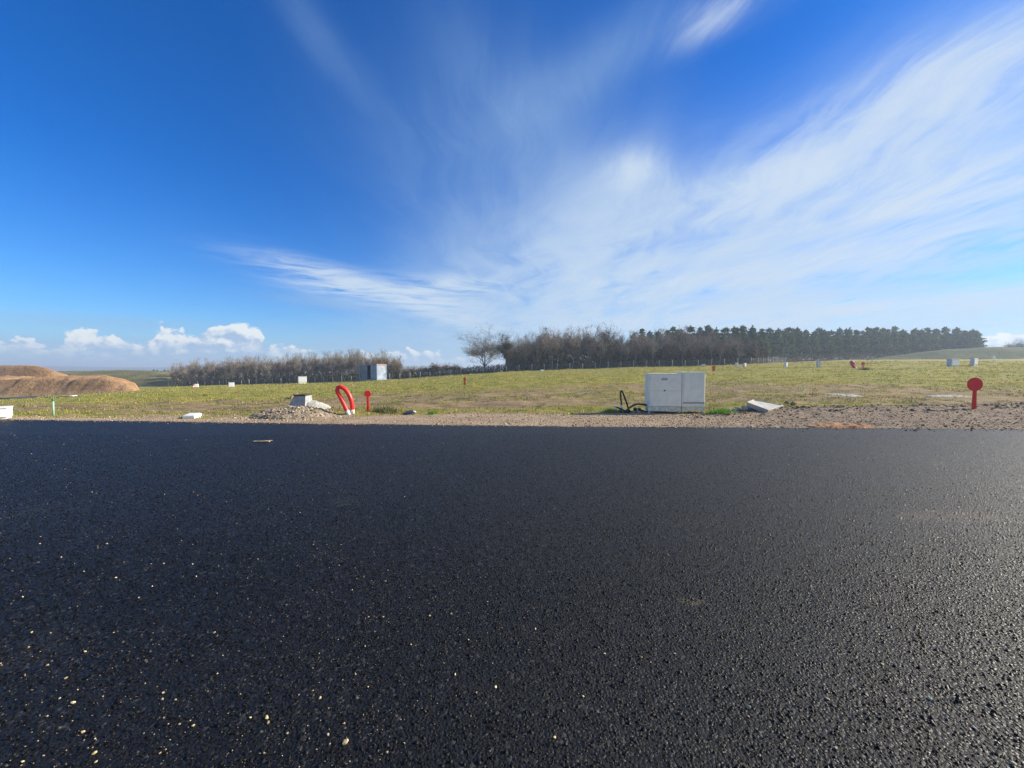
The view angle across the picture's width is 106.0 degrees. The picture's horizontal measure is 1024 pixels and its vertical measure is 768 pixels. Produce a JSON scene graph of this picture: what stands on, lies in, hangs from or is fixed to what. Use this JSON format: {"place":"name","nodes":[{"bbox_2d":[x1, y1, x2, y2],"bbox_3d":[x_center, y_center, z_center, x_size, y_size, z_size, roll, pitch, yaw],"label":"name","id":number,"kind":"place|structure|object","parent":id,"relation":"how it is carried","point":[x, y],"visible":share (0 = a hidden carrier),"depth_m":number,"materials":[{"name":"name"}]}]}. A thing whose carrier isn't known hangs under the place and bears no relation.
{"place":"outdoors","nodes":[
{"label":"outdoors","id":0,"kind":"place"},
{"bbox_2d":[0,365,67,376],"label":"earth bank","id":1,"kind":"structure","parent":0,"point":[23,370],"depth_m":82.80,"materials":[{"name":"brown soil"}]},
{"bbox_2d":[0,395,79,398],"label":"lane","id":2,"kind":"structure","parent":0,"point":[32,397],"depth_m":46.71,"materials":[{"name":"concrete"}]},
{"bbox_2d":[57,370,191,385],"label":"grassy hill","id":3,"kind":"structure","parent":0,"point":[147,378],"depth_m":131.39,"materials":[{"name":"green plant"}]},
{"bbox_2d":[40,366,503,371],"bbox_3d":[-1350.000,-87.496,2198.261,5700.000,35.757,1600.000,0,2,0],"label":"hills","id":4,"kind":"structure","parent":0,"point":[68,368],"depth_m":1778.53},
{"bbox_2d":[0,420,1023,767],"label":"road","id":5,"kind":"structure","parent":0,"point":[386,480],"depth_m":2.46,"materials":[{"name":"black asphalt"}]},
{"bbox_2d":[1,426,1023,767],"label":"grit","id":6,"kind":"object","parent":5,"relation":"on","point":[539,644],"visible":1,"depth_m":1.87,"materials":[{"name":"stone"}]},
{"bbox_2d":[0,359,1023,428],"bbox_3d":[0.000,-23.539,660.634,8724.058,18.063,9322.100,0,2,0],"label":"ground","id":7,"kind":"structure","parent":0,"point":[559,402],"depth_m":17.11,"materials":[{"name":"green plant"}]},
{"bbox_2d":[0,406,12,418],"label":"service box","id":8,"kind":"object","parent":7,"relation":"on","point":[6,412],"visible":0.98,"depth_m":10.88,"materials":[{"name":"white plastic"}]},
{"bbox_2d":[0,375,138,395],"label":"earth mound","id":9,"kind":"object","parent":7,"relation":"on","point":[40,386],"visible":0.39,"depth_m":66.01,"materials":[{"name":"brown soil"}]},
{"bbox_2d":[182,413,201,418],"bbox_3d":[-9.130,0.907,11.027,0.303,0.137,0.365,0,2,-10],"label":"chamber lid","id":10,"kind":"object","parent":7,"relation":"on","point":[191,416],"visible":1,"depth_m":10.89,"materials":[{"name":"white concrete"}]},
{"bbox_2d":[193,366,202,384],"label":"bare tree","id":11,"kind":"object","parent":7,"relation":"on","point":[200,372],"visible":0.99,"depth_m":123.75,"materials":[{"name":"brown plant"}]},
{"bbox_2d":[199,356,214,382],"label":"bare tree","id":12,"kind":"object","parent":7,"relation":"on","point":[206,368],"visible":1,"depth_m":123.46,"materials":[{"name":"brown plant"}]},
{"bbox_2d":[215,360,226,384],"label":"bare tree","id":13,"kind":"object","parent":7,"relation":"on","point":[222,370],"visible":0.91,"depth_m":120.66,"materials":[{"name":"brown plant"}]},
{"bbox_2d":[221,357,235,380],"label":"bare tree","id":14,"kind":"object","parent":7,"relation":"on","point":[228,365],"visible":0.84,"depth_m":119.96,"materials":[{"name":"brown plant"}]},
{"bbox_2d":[231,359,242,384],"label":"bare tree","id":15,"kind":"object","parent":7,"relation":"on","point":[237,372],"visible":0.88,"depth_m":118.05,"materials":[{"name":"brown plant"}]},
{"bbox_2d":[237,359,247,383],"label":"bare tree","id":16,"kind":"object","parent":7,"relation":"on","point":[244,371],"visible":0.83,"depth_m":117.70,"materials":[{"name":"brown plant"}]},
{"bbox_2d":[244,357,257,380],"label":"bare tree","id":17,"kind":"object","parent":7,"relation":"on","point":[249,368],"visible":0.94,"depth_m":117.01,"materials":[{"name":"brown plant"}]},
{"bbox_2d":[273,358,283,382],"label":"bare tree","id":18,"kind":"object","parent":7,"relation":"on","point":[278,366],"visible":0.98,"depth_m":115.04,"materials":[{"name":"brown plant"}]},
{"bbox_2d":[282,355,292,382],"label":"bare tree","id":19,"kind":"object","parent":7,"relation":"on","point":[287,365],"visible":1,"depth_m":112.97,"materials":[{"name":"brown plant"}]},
{"bbox_2d":[249,406,335,419],"bbox_3d":[-6.546,0.886,11.604,2.795,0.458,1.980,0,2,0],"label":"gravel heap","id":20,"kind":"object","parent":7,"relation":"on","point":[314,415],"visible":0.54,"depth_m":11.03,"materials":[{"name":"gravel"}]},
{"bbox_2d":[289,394,311,406],"bbox_3d":[-7.570,0.595,13.819,0.622,0.468,0.600,0,2,-3],"label":"concrete block","id":21,"kind":"object","parent":20,"relation":"on","point":[300,399],"depth_m":13.56,"materials":[{"name":"concrete"}]},
{"bbox_2d":[288,354,300,382],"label":"bare tree","id":22,"kind":"object","parent":7,"relation":"on","point":[294,361],"visible":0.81,"depth_m":114.22,"materials":[{"name":"brown plant"}]},
{"bbox_2d":[298,376,306,383],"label":"service box","id":23,"kind":"object","parent":7,"relation":"on","point":[302,379],"visible":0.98,"depth_m":92.25,"materials":[{"name":"white plastic"}]},
{"bbox_2d":[305,400,330,408],"bbox_3d":[-7.176,0.826,13.967,1.440,0.493,1.100,0,2,0],"label":"mortar heap","id":24,"kind":"object","parent":7,"relation":"on","point":[315,403],"visible":0.41,"depth_m":13.75,"materials":[{"name":"white concrete"}]},
{"bbox_2d":[326,352,339,376],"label":"bare tree","id":25,"kind":"object","parent":7,"relation":"on","point":[331,365],"visible":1,"depth_m":110.75,"materials":[{"name":"brown plant"}]},
{"bbox_2d":[335,385,354,414],"bbox_3d":[-5.098,0.518,11.764,0.550,0.980,0.240,0,2,0],"label":"duct loop","id":26,"kind":"object","parent":7,"relation":"on","point":[341,399],"visible":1,"depth_m":11.71,"materials":[{"name":"red plastic"}]},
{"bbox_2d":[346,350,360,380],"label":"bare tree","id":27,"kind":"object","parent":7,"relation":"on","point":[352,363],"visible":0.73,"depth_m":109.40,"materials":[{"name":"brown plant"}]},
{"bbox_2d":[351,349,360,380],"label":"bare tree","id":28,"kind":"object","parent":7,"relation":"on","point":[355,361],"visible":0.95,"depth_m":107.68,"materials":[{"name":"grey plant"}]},
{"bbox_2d":[359,364,386,379],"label":"shipping container","id":29,"kind":"object","parent":7,"relation":"on","point":[372,371],"visible":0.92,"depth_m":87.44,"materials":[{"name":"white metal"}]},
{"bbox_2d":[370,365,375,378],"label":"door","id":30,"kind":"structure","parent":29,"relation":"in","point":[373,367],"depth_m":86.19,"materials":[{"name":"grey metal"}]},
{"bbox_2d":[374,349,389,364],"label":"bare tree","id":31,"kind":"object","parent":7,"relation":"on","point":[385,361],"visible":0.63,"depth_m":104.17,"materials":[{"name":"brown plant"}]},
{"bbox_2d":[367,405,401,414],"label":"weeds","id":32,"kind":"object","parent":7,"relation":"on","point":[384,410],"visible":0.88,"depth_m":12.25,"materials":[{"name":"green plant"}]},
{"bbox_2d":[388,353,401,378],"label":"bare tree","id":33,"kind":"object","parent":7,"relation":"on","point":[395,362],"visible":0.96,"depth_m":105.16,"materials":[{"name":"brown plant"}]},
{"bbox_2d":[170,340,768,385],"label":"undergrowth","id":34,"kind":"object","parent":7,"relation":"on","point":[715,361],"visible":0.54,"depth_m":97.11,"materials":[{"name":"plant"}]},
{"bbox_2d":[168,357,785,385],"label":"wire fence","id":35,"kind":"object","parent":7,"relation":"on","point":[557,365],"visible":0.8,"depth_m":92.31,"materials":[{"name":"grey metal"}]},
{"bbox_2d":[455,321,521,368],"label":"spreading oak","id":36,"kind":"object","parent":7,"relation":"on","point":[489,348],"visible":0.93,"depth_m":95.12,"materials":[{"name":"brown plant"}]},
{"bbox_2d":[496,333,515,371],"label":"ivy tree","id":37,"kind":"object","parent":7,"relation":"on","point":[506,347],"visible":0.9,"depth_m":93.38,"materials":[{"name":"plant"}]},
{"bbox_2d":[0,360,1023,417],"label":"grass","id":38,"kind":"structure","parent":7,"relation":"on","point":[323,387],"depth_m":27.64,"materials":[{"name":"green plant"}]},
{"bbox_2d":[1,402,1023,430],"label":"gravel","id":39,"kind":"structure","parent":7,"relation":"on","point":[311,408],"depth_m":10.92,"materials":[{"name":"brown gravel"}]},
{"bbox_2d":[512,341,526,369],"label":"bare tree","id":40,"kind":"object","parent":7,"relation":"on","point":[519,356],"visible":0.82,"depth_m":94.83,"materials":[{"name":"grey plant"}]},
{"bbox_2d":[520,342,533,370],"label":"bare tree","id":41,"kind":"object","parent":7,"relation":"on","point":[528,354],"visible":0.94,"depth_m":94.33,"materials":[{"name":"brown plant"}]},
{"bbox_2d":[522,335,535,370],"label":"bare tree","id":42,"kind":"object","parent":7,"relation":"on","point":[530,347],"visible":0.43,"depth_m":98.68,"materials":[{"name":"brown plant"}]},
{"bbox_2d":[527,332,553,367],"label":"bare tree","id":43,"kind":"object","parent":7,"relation":"on","point":[541,344],"visible":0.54,"depth_m":96.29,"materials":[{"name":"brown plant"}]},
{"bbox_2d":[535,335,551,369],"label":"bare tree","id":44,"kind":"object","parent":7,"relation":"on","point":[545,351],"visible":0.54,"depth_m":95.39,"materials":[{"name":"brown plant"}]},
{"bbox_2d":[543,331,562,365],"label":"bare tree","id":45,"kind":"object","parent":7,"relation":"on","point":[553,345],"visible":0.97,"depth_m":92.22,"materials":[{"name":"brown plant"}]},
{"bbox_2d":[552,336,566,367],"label":"bare tree","id":46,"kind":"object","parent":7,"relation":"on","point":[560,352],"visible":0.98,"depth_m":92.25,"materials":[{"name":"brown plant"}]},
{"bbox_2d":[566,334,581,368],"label":"bare tree","id":47,"kind":"object","parent":7,"relation":"on","point":[574,345],"visible":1,"depth_m":92.25,"materials":[{"name":"brown plant"}]},
{"bbox_2d":[577,325,595,360],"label":"bare tree","id":48,"kind":"object","parent":7,"relation":"on","point":[583,340],"visible":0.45,"depth_m":100.40,"materials":[{"name":"brown plant"}]},
{"bbox_2d":[585,336,599,357],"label":"bare tree","id":49,"kind":"object","parent":7,"relation":"on","point":[592,349],"visible":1,"depth_m":92.81,"materials":[{"name":"grey plant"}]},
{"bbox_2d":[595,336,609,367],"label":"bare tree","id":50,"kind":"object","parent":7,"relation":"on","point":[603,353],"visible":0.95,"depth_m":92.92,"materials":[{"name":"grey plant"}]},
{"bbox_2d":[595,321,615,360],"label":"tall bare tree","id":51,"kind":"object","parent":7,"relation":"on","point":[604,335],"visible":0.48,"depth_m":101.10,"materials":[{"name":"brown plant"}]},
{"bbox_2d":[599,330,617,367],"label":"bare tree","id":52,"kind":"object","parent":7,"relation":"on","point":[610,344],"visible":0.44,"depth_m":95.48,"materials":[{"name":"brown plant"}]},
{"bbox_2d":[607,330,623,364],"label":"bare tree","id":53,"kind":"object","parent":7,"relation":"on","point":[615,343],"visible":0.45,"depth_m":96.79,"materials":[{"name":"brown plant"}]},
{"bbox_2d":[619,340,630,366],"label":"bare tree","id":54,"kind":"object","parent":7,"relation":"on","point":[624,351],"visible":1,"depth_m":91.87,"materials":[{"name":"grey plant"}]},
{"bbox_2d":[620,390,630,412],"bbox_3d":[3.651,0.605,12.325,0.448,0.823,0.101,-1,2,-14],"label":"water pipe","id":55,"kind":"object","parent":7,"relation":"on","point":[621,406],"visible":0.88,"depth_m":12.28,"materials":[{"name":"black plastic"}]},
{"bbox_2d":[626,331,639,361],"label":"bare tree","id":56,"kind":"object","parent":7,"relation":"on","point":[630,343],"visible":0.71,"depth_m":96.89,"materials":[{"name":"brown plant"}]},
{"bbox_2d":[635,334,649,366],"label":"bare tree","id":57,"kind":"object","parent":7,"relation":"on","point":[642,351],"visible":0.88,"depth_m":94.30,"materials":[{"name":"grey plant"}]},
{"bbox_2d":[648,335,660,365],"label":"bare tree","id":58,"kind":"object","parent":7,"relation":"on","point":[652,349],"visible":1,"depth_m":92.74,"materials":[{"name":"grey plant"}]},
{"bbox_2d":[656,328,671,361],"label":"bare tree","id":59,"kind":"object","parent":7,"relation":"on","point":[663,341],"visible":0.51,"depth_m":101.34,"materials":[{"name":"brown plant"}]},
{"bbox_2d":[662,337,676,366],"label":"bare tree","id":60,"kind":"object","parent":7,"relation":"on","point":[667,348],"visible":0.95,"depth_m":93.75,"materials":[{"name":"grey plant"}]},
{"bbox_2d":[645,372,705,412],"bbox_3d":[5.234,0.345,12.448,1.779,1.468,0.481,0,2,3],"label":"utility cabinet","id":61,"kind":"object","parent":7,"relation":"on","point":[681,391],"visible":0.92,"depth_m":12.24,"materials":[{"name":"grey metal"}]},
{"bbox_2d":[676,336,690,365],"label":"bare tree","id":62,"kind":"object","parent":7,"relation":"on","point":[682,348],"visible":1,"depth_m":92.36,"materials":[{"name":"brown plant"}]},
{"bbox_2d":[672,326,696,355],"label":"bare tree","id":63,"kind":"object","parent":7,"relation":"on","point":[684,333],"visible":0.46,"depth_m":96.72,"materials":[{"name":"grey plant"}]},
{"bbox_2d":[688,339,701,365],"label":"bare tree","id":64,"kind":"object","parent":7,"relation":"on","point":[694,350],"visible":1,"depth_m":93.47,"materials":[{"name":"grey plant"}]},
{"bbox_2d":[701,338,714,364],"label":"bare tree","id":65,"kind":"object","parent":7,"relation":"on","point":[707,350],"visible":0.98,"depth_m":93.09,"materials":[{"name":"grey plant"}]},
{"bbox_2d":[698,407,743,414],"bbox_3d":[6.534,0.842,12.061,1.345,0.270,0.948,1,2,22],"label":"grass tussock","id":66,"kind":"object","parent":7,"relation":"on","point":[723,411],"depth_m":11.97,"materials":[{"name":"green plant"}]},
{"bbox_2d":[714,340,731,364],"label":"bare tree","id":67,"kind":"object","parent":7,"relation":"on","point":[721,350],"visible":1,"depth_m":92.39,"materials":[{"name":"brown plant"}]},
{"bbox_2d":[718,328,729,348],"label":"pine tree","id":68,"kind":"object","parent":7,"relation":"on","point":[724,330],"visible":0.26,"depth_m":112.19,"materials":[{"name":"green plant"}]},
{"bbox_2d":[723,338,732,363],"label":"bare tree","id":69,"kind":"object","parent":7,"relation":"on","point":[726,347],"visible":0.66,"depth_m":93.98,"materials":[{"name":"grey plant"}]},
{"bbox_2d":[737,325,748,346],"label":"pine tree","id":70,"kind":"object","parent":7,"relation":"on","point":[743,332],"visible":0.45,"depth_m":114.82,"materials":[{"name":"green plant"}]},
{"bbox_2d":[741,337,759,363],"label":"bare tree","id":71,"kind":"object","parent":7,"relation":"on","point":[750,345],"visible":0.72,"depth_m":94.83,"materials":[{"name":"grey plant"}]},
{"bbox_2d":[744,327,761,348],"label":"pine tree","id":72,"kind":"object","parent":7,"relation":"on","point":[753,332],"visible":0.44,"depth_m":113.91,"materials":[{"name":"green plant"}]},
{"bbox_2d":[746,399,782,411],"bbox_3d":[8.152,0.725,12.502,0.828,0.365,1.385,2,3,45],"label":"concrete slab","id":73,"kind":"object","parent":7,"relation":"on","point":[759,405],"depth_m":12.34,"materials":[{"name":"grey concrete"}]},
{"bbox_2d":[769,332,785,358],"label":"pine tree","id":74,"kind":"object","parent":7,"relation":"on","point":[776,341],"visible":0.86,"depth_m":131.98,"materials":[{"name":"green plant"}]},
{"bbox_2d":[779,331,790,360],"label":"pine tree","id":75,"kind":"object","parent":7,"relation":"on","point":[785,351],"visible":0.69,"depth_m":136.82,"materials":[{"name":"green plant"}]},
{"bbox_2d":[787,332,799,359],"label":"pine tree","id":76,"kind":"object","parent":7,"relation":"on","point":[792,351],"visible":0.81,"depth_m":140.54,"materials":[{"name":"green plant"}]},
{"bbox_2d":[794,331,808,356],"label":"pine tree","id":77,"kind":"object","parent":7,"relation":"on","point":[799,345],"visible":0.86,"depth_m":141.54,"materials":[{"name":"green plant"}]},
{"bbox_2d":[802,335,812,358],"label":"pine tree","id":78,"kind":"object","parent":7,"relation":"on","point":[807,349],"visible":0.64,"depth_m":143.94,"materials":[{"name":"green plant"}]},
{"bbox_2d":[811,333,822,359],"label":"pine tree","id":79,"kind":"object","parent":7,"relation":"on","point":[814,349],"visible":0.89,"depth_m":145.30,"materials":[{"name":"green plant"}]},
{"bbox_2d":[816,332,830,358],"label":"pine tree","id":80,"kind":"object","parent":7,"relation":"on","point":[824,347],"visible":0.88,"depth_m":148.44,"materials":[{"name":"green plant"}]},
{"bbox_2d":[767,351,893,362],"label":"scrub","id":81,"kind":"object","parent":7,"relation":"on","point":[818,358],"visible":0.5,"depth_m":139.79,"materials":[{"name":"plant"}]},
{"bbox_2d":[826,337,836,358],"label":"pine tree","id":82,"kind":"object","parent":7,"relation":"on","point":[832,348],"visible":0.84,"depth_m":147.05,"materials":[{"name":"green plant"}]},
{"bbox_2d":[806,422,874,427],"bbox_3d":[8.008,1.072,9.464,1.820,0.267,0.825,0,2,0],"label":"clay patch","id":83,"kind":"object","parent":7,"relation":"on","point":[836,424],"visible":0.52,"depth_m":9.31,"materials":[{"name":"brown soil"}]},
{"bbox_2d":[835,334,845,356],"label":"pine tree","id":84,"kind":"object","parent":7,"relation":"on","point":[840,341],"visible":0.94,"depth_m":152.16,"materials":[{"name":"green plant"}]},
{"bbox_2d":[842,333,856,355],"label":"pine tree","id":85,"kind":"object","parent":7,"relation":"on","point":[846,337],"visible":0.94,"depth_m":151.46,"materials":[{"name":"green plant"}]},
{"bbox_2d":[850,330,863,358],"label":"pine tree","id":86,"kind":"object","parent":7,"relation":"on","point":[856,337],"visible":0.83,"depth_m":156.00,"materials":[{"name":"green plant"}]},
{"bbox_2d":[857,335,873,357],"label":"pine tree","id":87,"kind":"object","parent":7,"relation":"on","point":[866,344],"visible":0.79,"depth_m":155.21,"materials":[{"name":"green plant"}]},
{"bbox_2d":[868,336,881,357],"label":"pine tree","id":88,"kind":"object","parent":7,"relation":"on","point":[874,344],"visible":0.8,"depth_m":158.13,"materials":[{"name":"green plant"}]},
{"bbox_2d":[873,332,886,356],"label":"pine tree","id":89,"kind":"object","parent":7,"relation":"on","point":[881,350],"visible":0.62,"depth_m":159.83,"materials":[{"name":"green plant"}]},
{"bbox_2d":[881,329,897,354],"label":"pine tree","id":90,"kind":"object","parent":7,"relation":"on","point":[888,338],"visible":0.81,"depth_m":160.73,"materials":[{"name":"green plant"}]},
{"bbox_2d":[891,333,903,355],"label":"pine tree","id":91,"kind":"object","parent":7,"relation":"on","point":[895,337],"visible":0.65,"depth_m":163.40,"materials":[{"name":"green plant"}]},
{"bbox_2d":[897,329,910,354],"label":"pine tree","id":92,"kind":"object","parent":7,"relation":"on","point":[903,350],"visible":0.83,"depth_m":166.34,"materials":[{"name":"green plant"}]},
{"bbox_2d":[906,329,921,353],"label":"pine tree","id":93,"kind":"object","parent":7,"relation":"on","point":[914,339],"visible":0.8,"depth_m":168.94,"materials":[{"name":"green plant"}]},
{"bbox_2d":[913,332,926,351],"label":"pine tree","id":94,"kind":"object","parent":7,"relation":"on","point":[919,334],"visible":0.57,"depth_m":169.93,"materials":[{"name":"green plant"}]},
{"bbox_2d":[919,334,931,351],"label":"pine tree","id":95,"kind":"object","parent":7,"relation":"on","point":[928,347],"visible":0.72,"depth_m":168.89,"materials":[{"name":"green plant"}]},
{"bbox_2d":[928,331,943,350],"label":"pine tree","id":96,"kind":"object","parent":7,"relation":"on","point":[935,338],"visible":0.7,"depth_m":170.40,"materials":[{"name":"green plant"}]},
{"bbox_2d":[936,336,949,348],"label":"pine tree","id":97,"kind":"object","parent":7,"relation":"on","point":[943,340],"visible":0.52,"depth_m":173.03,"materials":[{"name":"green plant"}]},
{"bbox_2d":[927,395,970,397],"bbox_3d":[20.328,0.611,17.716,2.825,0.219,1.210,0,2,0],"label":"chalk patch","id":98,"kind":"object","parent":7,"relation":"on","point":[951,396],"visible":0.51,"depth_m":17.56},
{"bbox_2d":[947,338,956,348],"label":"pine tree","id":99,"kind":"object","parent":7,"relation":"on","point":[951,343],"visible":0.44,"depth_m":177.05,"materials":[{"name":"green plant"}]},
{"bbox_2d":[946,359,959,366],"bbox_3d":[64.816,-3.063,56.733,1.923,1.303,0.604,-1,2,-16],"label":"service box","id":100,"kind":"object","parent":7,"relation":"on","point":[954,362],"visible":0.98,"depth_m":56.47,"materials":[{"name":"grey plastic"}]},
{"bbox_2d":[955,333,973,348],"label":"pine tree","id":101,"kind":"object","parent":7,"relation":"on","point":[966,340],"visible":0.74,"depth_m":177.56,"materials":[{"name":"green plant"}]},
{"bbox_2d":[967,378,982,408],"bbox_3d":[15.174,0.360,12.664,0.442,1.145,0.049,0,2,8],"label":"marker stake","id":102,"kind":"object","parent":7,"relation":"on","point":[974,385],"visible":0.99,"depth_m":12.65,"materials":[{"name":"red plastic"}]},
{"bbox_2d":[966,328,987,347],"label":"pine tree","id":103,"kind":"object","parent":7,"relation":"on","point":[976,335],"visible":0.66,"depth_m":180.00,"materials":[{"name":"green plant"}]},
{"bbox_2d":[0,0,1023,367],"label":"sky","id":104,"kind":"structure","parent":0,"point":[181,180],"materials":[{"name":"blue"}]},
{"bbox_2d":[860,347,1023,359],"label":"grass bank","id":105,"kind":"structure","parent":0,"point":[997,352],"depth_m":144.29,"materials":[{"name":"plant"}]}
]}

